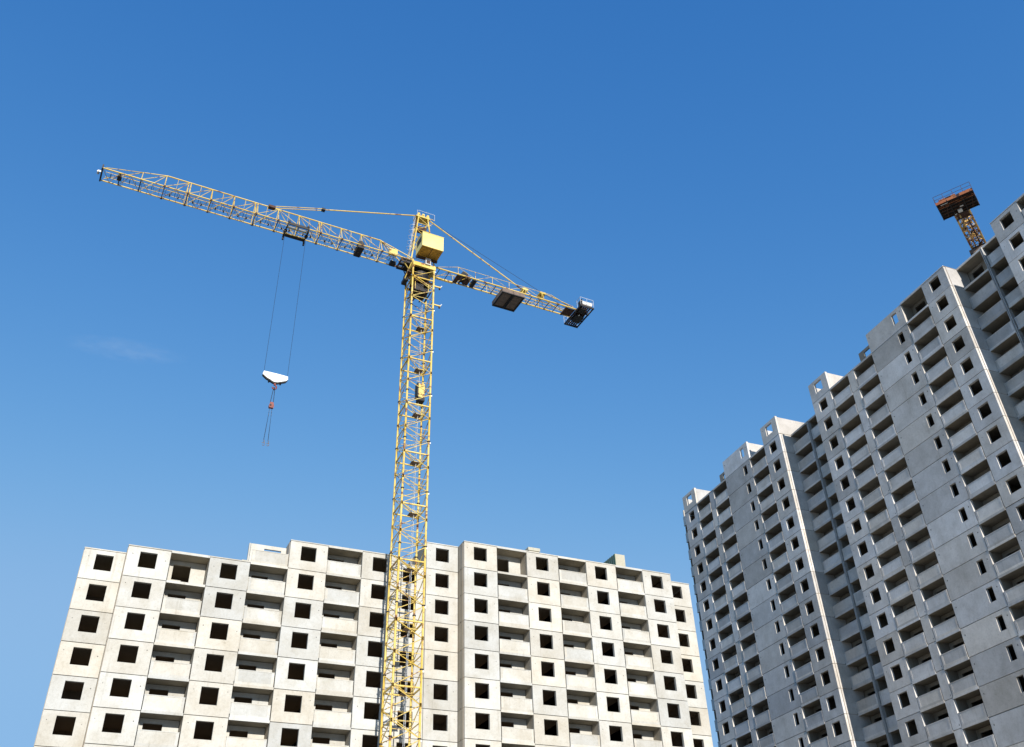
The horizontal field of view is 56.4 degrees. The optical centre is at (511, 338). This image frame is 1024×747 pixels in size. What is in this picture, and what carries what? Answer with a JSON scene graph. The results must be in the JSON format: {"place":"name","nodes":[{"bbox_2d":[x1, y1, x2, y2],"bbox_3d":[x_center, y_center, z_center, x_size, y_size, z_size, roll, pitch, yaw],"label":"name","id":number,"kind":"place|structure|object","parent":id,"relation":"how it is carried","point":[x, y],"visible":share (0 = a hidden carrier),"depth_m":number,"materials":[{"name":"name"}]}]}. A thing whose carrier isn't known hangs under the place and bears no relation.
{"place":"outdoors","nodes":[
{"label":"outdoors","id":0,"kind":"place"},
{"bbox_2d":[34,539,712,746],"bbox_3d":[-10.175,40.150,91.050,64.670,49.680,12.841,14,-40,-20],"label":"apartment block","id":1,"kind":"structure","parent":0,"point":[526,647],"depth_m":90.25,"materials":[{"name":"concrete"}]},
{"bbox_2d":[0,0,1023,746],"label":"sky","id":2,"kind":"structure","parent":0,"point":[739,193],"materials":[{"name":"blue"}]},
{"bbox_2d":[682,193,1023,746],"bbox_3d":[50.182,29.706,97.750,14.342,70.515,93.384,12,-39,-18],"label":"apartment block","id":3,"kind":"structure","parent":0,"point":[855,542],"depth_m":106.49,"materials":[{"name":"grey concrete"}]},
{"label":"ground","id":4,"kind":"structure","parent":0,"visible":0},
{"bbox_2d":[97,164,593,746],"bbox_3d":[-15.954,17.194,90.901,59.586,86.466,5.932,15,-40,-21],"label":"tower crane","id":5,"kind":"object","parent":4,"relation":"on","point":[429,246],"visible":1,"depth_m":105.13,"materials":[{"name":"yellow paint"}]},
{"bbox_2d":[262,387,274,445],"bbox_3d":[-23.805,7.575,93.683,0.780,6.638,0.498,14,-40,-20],"label":"lifting sling","id":6,"kind":"object","parent":5,"relation":"hanging from","point":[271,405],"visible":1,"depth_m":94.16,"materials":[{"name":"metal"}]},
{"bbox_2d":[933,182,985,254],"bbox_3d":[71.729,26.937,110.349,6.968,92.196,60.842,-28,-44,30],"label":"tower crane","id":7,"kind":"object","parent":4,"relation":"on","point":[959,206],"visible":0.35,"depth_m":114.99,"materials":[{"name":"orange paint"}]}
]}

